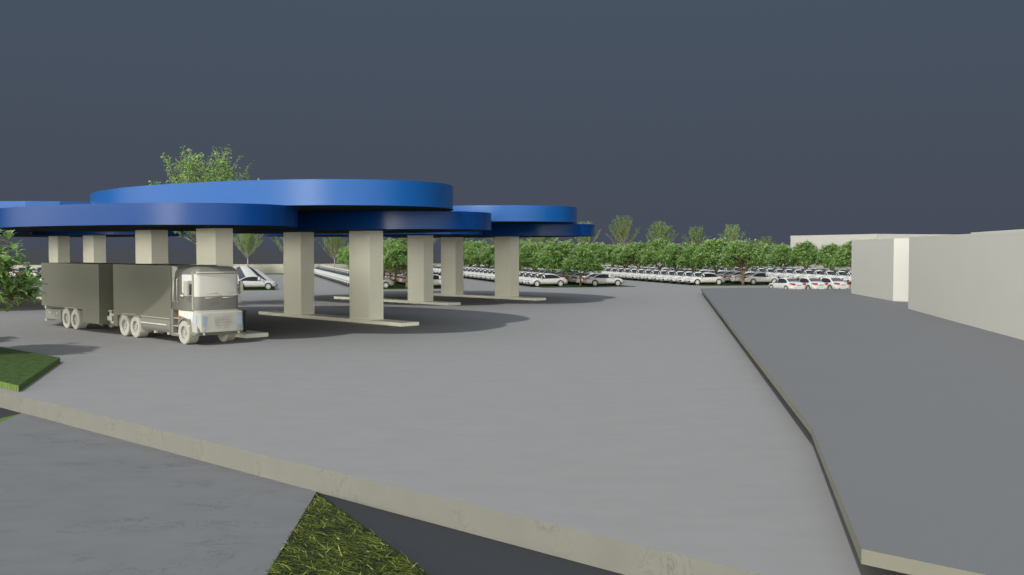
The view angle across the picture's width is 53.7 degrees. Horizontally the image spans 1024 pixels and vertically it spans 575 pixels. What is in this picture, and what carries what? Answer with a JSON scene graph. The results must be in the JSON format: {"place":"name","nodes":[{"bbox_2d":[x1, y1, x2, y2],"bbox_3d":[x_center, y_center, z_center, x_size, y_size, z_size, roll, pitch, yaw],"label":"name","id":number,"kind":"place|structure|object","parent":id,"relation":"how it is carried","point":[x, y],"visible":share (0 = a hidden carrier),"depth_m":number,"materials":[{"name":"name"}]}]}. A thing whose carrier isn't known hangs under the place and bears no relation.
{"place":"outdoors","nodes":[
{"label":"outdoors","id":0,"kind":"place"},
{"bbox_2d":[0,413,316,574],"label":"road","id":1,"kind":"structure","parent":0,"point":[76,501],"depth_m":18.69,"materials":[{"name":"grey concrete"}]},
{"bbox_2d":[11,262,742,272],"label":"perimeter wall","id":2,"kind":"structure","parent":0,"point":[271,268],"depth_m":171.81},
{"bbox_2d":[0,250,789,574],"bbox_3d":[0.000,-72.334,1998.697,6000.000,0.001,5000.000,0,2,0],"label":"ground","id":3,"kind":"structure","parent":0,"point":[432,548],"depth_m":16.80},
{"bbox_2d":[24,268,40,277],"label":"parked car","id":4,"kind":"object","parent":3,"relation":"on","point":[36,269],"visible":0.31,"depth_m":145.87,"materials":[{"name":"grey"}]},
{"bbox_2d":[265,492,429,574],"bbox_3d":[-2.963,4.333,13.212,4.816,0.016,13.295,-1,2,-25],"label":"verge","id":5,"kind":"structure","parent":3,"relation":"on","point":[283,549],"depth_m":16.57,"materials":[{"name":"green plant"}]},
{"bbox_2d":[0,274,909,574],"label":"forecourt","id":6,"kind":"structure","parent":3,"relation":"on","point":[648,428],"depth_m":26.44,"materials":[{"name":"grey concrete"}]},
{"bbox_2d":[0,347,59,391],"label":"lawn bed","id":7,"kind":"object","parent":6,"relation":"on","point":[20,370],"visible":1,"depth_m":35.48,"materials":[{"name":"green plant"}]},
{"bbox_2d":[0,229,48,311],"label":"frangipani tree","id":8,"kind":"object","parent":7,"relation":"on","point":[16,288],"visible":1,"depth_m":40.17,"materials":[{"name":"green plant"}]},
{"bbox_2d":[41,262,131,328],"bbox_3d":[-22.459,0.458,54.861,9.750,3.530,2.360,2,3,45],"label":"box trailer","id":9,"kind":"object","parent":6,"relation":"on","point":[81,293],"visible":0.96,"depth_m":54.02,"materials":[{"name":"grey metal"}]},
{"bbox_2d":[113,264,246,343],"bbox_3d":[-16.169,0.687,48.540,8.750,3.560,2.620,2,3,45],"label":"box truck","id":10,"kind":"object","parent":6,"relation":"on","point":[188,303],"visible":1,"depth_m":46.42,"materials":[{"name":"grey metal"}]},
{"bbox_2d":[148,144,259,243],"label":"tall tree","id":11,"kind":"object","parent":6,"relation":"on","point":[219,172],"visible":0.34,"depth_m":73.86,"materials":[{"name":"green plant"}]},
{"bbox_2d":[233,234,263,265],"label":"tall tree","id":12,"kind":"object","parent":6,"relation":"on","point":[246,243],"visible":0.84,"depth_m":167.26,"materials":[{"name":"green plant"}]},
{"bbox_2d":[236,330,267,337],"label":"traffic island","id":13,"kind":"structure","parent":6,"relation":"on","point":[250,334],"depth_m":49.39,"materials":[{"name":"concrete"}]},
{"bbox_2d":[238,288,275,290],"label":"grass strip","id":14,"kind":"object","parent":6,"relation":"on","point":[247,289],"depth_m":105.75,"materials":[{"name":"plant"}]},
{"bbox_2d":[238,275,276,289],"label":"parked car","id":15,"kind":"object","parent":14,"relation":"on","point":[252,281],"visible":0.72,"depth_m":105.36,"materials":[{"name":"grey metal"}]},
{"bbox_2d":[318,237,347,266],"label":"tall tree","id":16,"kind":"object","parent":6,"relation":"on","point":[333,245],"visible":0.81,"depth_m":171.12,"materials":[{"name":"green plant"}]},
{"bbox_2d":[259,310,418,326],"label":"traffic island","id":17,"kind":"structure","parent":6,"relation":"on","point":[389,322],"depth_m":60.63,"materials":[{"name":"beige concrete"}]},
{"bbox_2d":[0,179,490,319],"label":"canopy","id":18,"kind":"object","parent":17,"relation":"on","point":[364,214],"visible":0.99,"depth_m":50.47,"materials":[{"name":"blue metal"}]},
{"bbox_2d":[383,277,394,287],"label":"parked car","id":19,"kind":"object","parent":6,"relation":"on","point":[387,282],"visible":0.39,"depth_m":108.96,"materials":[{"name":"grey"}]},
{"bbox_2d":[334,296,460,304],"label":"traffic island","id":20,"kind":"structure","parent":6,"relation":"on","point":[409,301],"depth_m":79.89,"materials":[{"name":"concrete"}]},
{"bbox_2d":[383,283,440,288],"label":"grass strip","id":21,"kind":"object","parent":6,"relation":"on","point":[400,286],"depth_m":111.17,"materials":[{"name":"plant"}]},
{"bbox_2d":[335,244,348,267],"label":"frangipani tree","id":22,"kind":"object","parent":21,"relation":"on","point":[339,256],"visible":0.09,"depth_m":153.35,"materials":[{"name":"green plant"}]},
{"bbox_2d":[342,243,348,263],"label":"frangipani tree","id":23,"kind":"object","parent":21,"relation":"on","point":[346,252],"visible":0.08,"depth_m":142.77,"materials":[{"name":"green plant"}]},
{"bbox_2d":[383,238,396,276],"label":"frangipani tree","id":24,"kind":"object","parent":21,"relation":"on","point":[393,240],"visible":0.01,"depth_m":125.48,"materials":[{"name":"green plant"}]},
{"bbox_2d":[383,238,407,287],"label":"frangipani tree","id":25,"kind":"object","parent":21,"relation":"on","point":[397,256],"visible":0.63,"depth_m":107.56,"materials":[{"name":"green plant"}]},
{"bbox_2d":[383,241,407,286],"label":"frangipani tree","id":26,"kind":"object","parent":21,"relation":"on","point":[389,246],"visible":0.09,"depth_m":113.97,"materials":[{"name":"green plant"}]},
{"bbox_2d":[433,274,440,285],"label":"parked car","id":27,"kind":"object","parent":21,"relation":"on","point":[436,279],"visible":0.06,"depth_m":110.47,"materials":[{"name":"grey"}]},
{"bbox_2d":[466,268,486,278],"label":"parked car","id":28,"kind":"object","parent":6,"relation":"on","point":[468,275],"visible":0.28,"depth_m":142.47,"materials":[{"name":"grey"}]},
{"bbox_2d":[470,269,488,279],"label":"parked car","id":29,"kind":"object","parent":6,"relation":"on","point":[474,274],"visible":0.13,"depth_m":140.07,"materials":[{"name":"grey"}]},
{"bbox_2d":[475,269,494,279],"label":"parked car","id":30,"kind":"object","parent":6,"relation":"on","point":[477,275],"visible":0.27,"depth_m":137.64,"materials":[{"name":"grey"}]},
{"bbox_2d":[479,270,494,280],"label":"parked car","id":31,"kind":"object","parent":6,"relation":"on","point":[483,275],"visible":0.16,"depth_m":135.26,"materials":[{"name":"grey"}]},
{"bbox_2d":[433,292,545,300],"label":"traffic island","id":32,"kind":"structure","parent":6,"relation":"on","point":[492,296],"depth_m":88.30,"materials":[{"name":"beige concrete"}]},
{"bbox_2d":[264,205,594,300],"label":"canopy","id":33,"kind":"object","parent":32,"relation":"on","point":[511,225],"visible":0.52,"depth_m":81.04,"materials":[{"name":"blue"}]},
{"bbox_2d":[519,272,537,285],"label":"parked car","id":34,"kind":"object","parent":6,"relation":"on","point":[528,275],"visible":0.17,"depth_m":118.69,"materials":[{"name":"grey"}]},
{"bbox_2d":[519,273,553,285],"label":"parked car","id":35,"kind":"object","parent":6,"relation":"on","point":[523,281],"visible":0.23,"depth_m":116.34,"materials":[{"name":"grey"}]},
{"bbox_2d":[530,237,558,244],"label":"tall tree","id":36,"kind":"object","parent":6,"relation":"on","point":[542,239],"visible":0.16,"depth_m":180.70,"materials":[{"name":"green plant"}]},
{"bbox_2d":[525,273,567,286],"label":"parked car","id":37,"kind":"object","parent":6,"relation":"on","point":[548,279],"visible":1,"depth_m":113.99,"materials":[{"name":"grey metal"}]},
{"bbox_2d":[486,280,635,287],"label":"grass strip","id":38,"kind":"object","parent":6,"relation":"on","point":[568,285],"depth_m":114.09,"materials":[{"name":"plant"}]},
{"bbox_2d":[463,240,475,266],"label":"frangipani tree","id":39,"kind":"object","parent":38,"relation":"on","point":[465,245],"visible":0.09,"depth_m":164.82,"materials":[{"name":"green plant"}]},
{"bbox_2d":[463,239,489,267],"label":"frangipani tree","id":40,"kind":"object","parent":38,"relation":"on","point":[468,252],"visible":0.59,"depth_m":158.63,"materials":[{"name":"green plant"}]},
{"bbox_2d":[469,246,494,268],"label":"frangipani tree","id":41,"kind":"object","parent":38,"relation":"on","point":[475,258],"visible":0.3,"depth_m":153.44,"materials":[{"name":"green plant"}]},
{"bbox_2d":[479,245,494,268],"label":"frangipani tree","id":42,"kind":"object","parent":38,"relation":"on","point":[486,257],"visible":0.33,"depth_m":147.18,"materials":[{"name":"green plant"}]},
{"bbox_2d":[519,239,533,270],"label":"frangipani tree","id":43,"kind":"object","parent":38,"relation":"on","point":[522,243],"visible":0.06,"depth_m":135.52,"materials":[{"name":"green plant"}]},
{"bbox_2d":[519,241,543,271],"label":"frangipani tree","id":44,"kind":"object","parent":38,"relation":"on","point":[527,251],"visible":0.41,"depth_m":129.91,"materials":[{"name":"green plant"}]},
{"bbox_2d":[528,242,562,273],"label":"frangipani tree","id":45,"kind":"object","parent":38,"relation":"on","point":[535,260],"visible":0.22,"depth_m":124.27,"materials":[{"name":"green plant"}]},
{"bbox_2d":[538,239,580,284],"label":"frangipani tree","id":46,"kind":"object","parent":38,"relation":"on","point":[553,259],"visible":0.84,"depth_m":118.15,"materials":[{"name":"green plant"}]},
{"bbox_2d":[569,272,591,283],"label":"parked car","id":47,"kind":"object","parent":38,"relation":"on","point":[572,279],"visible":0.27,"depth_m":120.42,"materials":[{"name":"grey"}]},
{"bbox_2d":[560,246,605,286],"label":"frangipani tree","id":48,"kind":"object","parent":38,"relation":"on","point":[580,259],"visible":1,"depth_m":112.91,"materials":[{"name":"green plant"}]},
{"bbox_2d":[575,273,609,284],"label":"parked car","id":49,"kind":"object","parent":38,"relation":"on","point":[578,278],"visible":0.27,"depth_m":118.08,"materials":[{"name":"grey"}]},
{"bbox_2d":[583,273,623,285],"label":"parked car","id":50,"kind":"object","parent":38,"relation":"on","point":[599,278],"visible":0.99,"depth_m":115.74,"materials":[{"name":"grey metal"}]},
{"bbox_2d":[575,221,599,244],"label":"tall tree","id":51,"kind":"object","parent":6,"relation":"on","point":[587,239],"visible":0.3,"depth_m":183.16,"materials":[{"name":"green plant"}]},
{"bbox_2d":[605,215,640,245],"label":"tall tree","id":52,"kind":"object","parent":6,"relation":"on","point":[622,232],"visible":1,"depth_m":184.91,"materials":[{"name":"green plant"}]},
{"bbox_2d":[645,221,677,263],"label":"tall tree","id":53,"kind":"object","parent":6,"relation":"on","point":[659,230],"visible":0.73,"depth_m":186.90,"materials":[{"name":"green plant"}]},
{"bbox_2d":[681,226,708,245],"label":"tall tree","id":54,"kind":"object","parent":6,"relation":"on","point":[695,239],"visible":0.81,"depth_m":188.86,"materials":[{"name":"green plant"}]},
{"bbox_2d":[623,278,769,285],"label":"grass strip","id":55,"kind":"object","parent":6,"relation":"on","point":[726,284],"depth_m":120.42,"materials":[{"name":"plant"}]},
{"bbox_2d":[574,241,589,248],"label":"frangipani tree","id":56,"kind":"object","parent":55,"relation":"on","point":[584,245],"visible":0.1,"depth_m":170.04,"materials":[{"name":"green plant"}]},
{"bbox_2d":[586,242,607,265],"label":"frangipani tree","id":57,"kind":"object","parent":55,"relation":"on","point":[593,247],"visible":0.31,"depth_m":164.01,"materials":[{"name":"green plant"}]},
{"bbox_2d":[594,242,624,267],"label":"frangipani tree","id":58,"kind":"object","parent":55,"relation":"on","point":[606,251],"visible":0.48,"depth_m":157.90,"materials":[{"name":"green plant"}]},
{"bbox_2d":[610,268,629,277],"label":"parked car","id":59,"kind":"object","parent":55,"relation":"on","point":[617,272],"visible":0.19,"depth_m":142.94,"materials":[{"name":"grey"}]},
{"bbox_2d":[610,244,638,267],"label":"frangipani tree","id":60,"kind":"object","parent":55,"relation":"on","point":[617,251],"visible":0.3,"depth_m":152.75,"materials":[{"name":"green plant"}]},
{"bbox_2d":[616,269,635,279],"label":"parked car","id":61,"kind":"object","parent":55,"relation":"on","point":[619,275],"visible":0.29,"depth_m":140.60,"materials":[{"name":"grey"}]},
{"bbox_2d":[622,269,644,279],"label":"parked car","id":62,"kind":"object","parent":55,"relation":"on","point":[626,275],"visible":0.27,"depth_m":138.17,"materials":[{"name":"grey"}]},
{"bbox_2d":[615,240,654,268],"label":"frangipani tree","id":63,"kind":"object","parent":55,"relation":"on","point":[633,251],"visible":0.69,"depth_m":146.96,"materials":[{"name":"green plant"}]},
{"bbox_2d":[629,269,650,280],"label":"parked car","id":64,"kind":"object","parent":55,"relation":"on","point":[633,276],"visible":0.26,"depth_m":135.85,"materials":[{"name":"grey"}]},
{"bbox_2d":[636,270,657,280],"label":"parked car","id":65,"kind":"object","parent":55,"relation":"on","point":[640,277],"visible":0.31,"depth_m":133.43,"materials":[{"name":"grey"}]},
{"bbox_2d":[644,270,666,281],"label":"parked car","id":66,"kind":"object","parent":55,"relation":"on","point":[649,276],"visible":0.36,"depth_m":131.11,"materials":[{"name":"grey"}]},
{"bbox_2d":[640,238,674,269],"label":"frangipani tree","id":67,"kind":"object","parent":55,"relation":"on","point":[651,252],"visible":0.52,"depth_m":141.09,"materials":[{"name":"green plant"}]},
{"bbox_2d":[651,270,673,282],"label":"parked car","id":68,"kind":"object","parent":55,"relation":"on","point":[655,278],"visible":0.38,"depth_m":128.66,"materials":[{"name":"grey"}]},
{"bbox_2d":[659,271,684,282],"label":"parked car","id":69,"kind":"object","parent":55,"relation":"on","point":[665,278],"visible":0.35,"depth_m":126.29,"materials":[{"name":"grey"}]},
{"bbox_2d":[653,242,692,270],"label":"frangipani tree","id":70,"kind":"object","parent":55,"relation":"on","point":[667,257],"visible":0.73,"depth_m":135.10,"materials":[{"name":"green plant"}]},
{"bbox_2d":[667,271,690,283],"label":"parked car","id":71,"kind":"object","parent":55,"relation":"on","point":[671,279],"visible":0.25,"depth_m":123.95,"materials":[{"name":"grey"}]},
{"bbox_2d":[675,243,704,271],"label":"frangipani tree","id":72,"kind":"object","parent":55,"relation":"on","point":[685,260],"visible":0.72,"depth_m":129.58,"materials":[{"name":"green plant"}]},
{"bbox_2d":[676,272,709,284],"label":"parked car","id":73,"kind":"object","parent":55,"relation":"on","point":[680,280],"visible":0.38,"depth_m":121.57,"materials":[{"name":"grey"}]},
{"bbox_2d":[685,272,725,284],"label":"parked car","id":74,"kind":"object","parent":55,"relation":"on","point":[705,277],"visible":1,"depth_m":119.27,"materials":[{"name":"grey metal"}]},
{"bbox_2d":[691,236,736,274],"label":"frangipani tree","id":75,"kind":"object","parent":55,"relation":"on","point":[707,249],"visible":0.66,"depth_m":123.17,"materials":[{"name":"green plant"}]},
{"bbox_2d":[721,271,740,282],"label":"parked car","id":76,"kind":"object","parent":55,"relation":"on","point":[727,278],"visible":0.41,"depth_m":125.73,"materials":[{"name":"grey"}]},
{"bbox_2d":[712,238,770,284],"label":"frangipani tree","id":77,"kind":"object","parent":55,"relation":"on","point":[737,253],"visible":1,"depth_m":117.63,"materials":[{"name":"green plant"}]},
{"bbox_2d":[730,271,763,283],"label":"parked car","id":78,"kind":"object","parent":55,"relation":"on","point":[735,278],"visible":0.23,"depth_m":123.48,"materials":[{"name":"grey"}]},
{"bbox_2d":[740,272,778,283],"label":"parked car","id":79,"kind":"object","parent":55,"relation":"on","point":[758,277],"visible":0.9,"depth_m":121.13,"materials":[{"name":"grey metal"}]},
{"bbox_2d":[719,224,745,241],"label":"tall tree","id":80,"kind":"object","parent":6,"relation":"on","point":[730,234],"visible":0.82,"depth_m":190.96,"materials":[{"name":"green plant"}]},
{"bbox_2d":[755,236,773,245],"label":"tall tree","id":81,"kind":"object","parent":6,"relation":"on","point":[767,241],"visible":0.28,"depth_m":193.09,"materials":[{"name":"green plant"}]},
{"bbox_2d":[766,269,781,274],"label":"parked car","id":82,"kind":"object","parent":6,"relation":"on","point":[772,271],"visible":0.14,"depth_m":141.17,"materials":[{"name":"grey"}]},
{"bbox_2d":[770,269,792,277],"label":"parked car","id":83,"kind":"object","parent":6,"relation":"on","point":[780,272],"visible":0.23,"depth_m":138.76,"materials":[{"name":"grey"}]},
{"bbox_2d":[769,277,805,288],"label":"parked car","id":84,"kind":"object","parent":6,"relation":"on","point":[787,283],"visible":0.57,"depth_m":99.79,"materials":[{"name":"grey metal"}]},
{"bbox_2d":[778,269,800,277],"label":"parked car","id":85,"kind":"object","parent":6,"relation":"on","point":[790,272],"visible":0.2,"depth_m":136.43,"materials":[{"name":"grey"}]},
{"bbox_2d":[788,270,811,279],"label":"parked car","id":86,"kind":"object","parent":6,"relation":"on","point":[798,274],"visible":0.28,"depth_m":133.96,"materials":[{"name":"grey"}]},
{"bbox_2d":[798,270,821,278],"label":"parked car","id":87,"kind":"object","parent":6,"relation":"on","point":[812,272],"visible":0.16,"depth_m":131.71,"materials":[{"name":"grey"}]},
{"bbox_2d":[798,277,827,288],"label":"parked car","id":88,"kind":"object","parent":6,"relation":"on","point":[813,283],"visible":0.56,"depth_m":100.08,"materials":[{"name":"grey"}]},
{"bbox_2d":[809,270,832,278],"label":"parked car","id":89,"kind":"object","parent":6,"relation":"on","point":[821,273],"visible":0.18,"depth_m":129.29,"materials":[{"name":"grey"}]},
{"bbox_2d":[819,271,844,279],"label":"parked car","id":90,"kind":"object","parent":6,"relation":"on","point":[834,273],"visible":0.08,"depth_m":126.99,"materials":[{"name":"grey"}]},
{"bbox_2d":[820,277,849,288],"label":"parked car","id":91,"kind":"object","parent":6,"relation":"on","point":[835,283],"visible":0.48,"depth_m":100.71,"materials":[{"name":"grey"}]},
{"bbox_2d":[834,271,850,279],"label":"parked car","id":92,"kind":"object","parent":6,"relation":"on","point":[844,274],"visible":0.09,"depth_m":124.48,"materials":[{"name":"grey"}]},
{"bbox_2d":[842,275,850,282],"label":"parked car","id":93,"kind":"object","parent":6,"relation":"on","point":[847,279],"visible":0.16,"depth_m":122.07,"materials":[{"name":"grey"}]},
{"bbox_2d":[790,234,952,269],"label":"pale building","id":94,"kind":"structure","parent":6,"relation":"on","point":[818,241],"depth_m":159.13,"materials":[{"name":"white concrete"}]},
{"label":"grass strip","id":95,"kind":"object","parent":6,"relation":"on","visible":0},
{"bbox_2d":[750,241,774,267],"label":"frangipani tree","id":96,"kind":"object","parent":95,"relation":"on","point":[768,249],"visible":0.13,"depth_m":152.17,"materials":[{"name":"green plant"}]},
{"bbox_2d":[765,244,795,268],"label":"frangipani tree","id":97,"kind":"object","parent":95,"relation":"on","point":[779,256],"visible":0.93,"depth_m":146.34,"materials":[{"name":"green plant"}]},
{"bbox_2d":[788,240,819,269],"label":"frangipani tree","id":98,"kind":"object","parent":95,"relation":"on","point":[804,254],"visible":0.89,"depth_m":140.65,"materials":[{"name":"green plant"}]},
{"bbox_2d":[815,242,848,270],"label":"frangipani tree","id":99,"kind":"object","parent":95,"relation":"on","point":[826,252],"visible":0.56,"depth_m":134.94,"materials":[{"name":"green plant"}]},
{"bbox_2d":[827,240,851,269],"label":"frangipani tree","id":100,"kind":"object","parent":95,"relation":"on","point":[843,256],"visible":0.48,"depth_m":129.74,"materials":[{"name":"green plant"}]},
{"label":"kerb island","id":101,"kind":"object","parent":6,"relation":"on","visible":0},
{"bbox_2d":[0,201,185,262],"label":"canopy","id":102,"kind":"object","parent":101,"relation":"on","point":[94,247],"visible":0.27,"depth_m":79.14,"materials":[{"name":"blue"}]},
{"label":"grass strip","id":103,"kind":"object","parent":6,"relation":"on","visible":0},
{"bbox_2d":[770,242,787,249],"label":"frangipani tree","id":104,"kind":"object","parent":103,"relation":"on","point":[774,245],"visible":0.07,"depth_m":186.59,"materials":[{"name":"green plant"}]},
{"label":"deck plinth","id":105,"kind":"structure","parent":6,"relation":"on","visible":0},
{"bbox_2d":[701,287,1023,574],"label":"deck","id":106,"kind":"structure","parent":105,"relation":"on","point":[912,421],"depth_m":23.39,"materials":[{"name":"grey concrete"}]},
{"bbox_2d":[0,0,1023,249],"label":"sky","id":107,"kind":"structure","parent":0,"point":[780,120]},
{"bbox_2d":[851,238,908,301],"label":"pale building","id":108,"kind":"structure","parent":0,"point":[879,268],"depth_m":77.08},
{"bbox_2d":[908,231,1023,339],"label":"pale building","id":109,"kind":"structure","parent":0,"point":[976,280],"depth_m":49.98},
{"bbox_2d":[971,229,1023,233],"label":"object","id":110,"kind":"structure","parent":109,"relation":"on","point":[999,231],"depth_m":53.42,"materials":[{"name":"white"}]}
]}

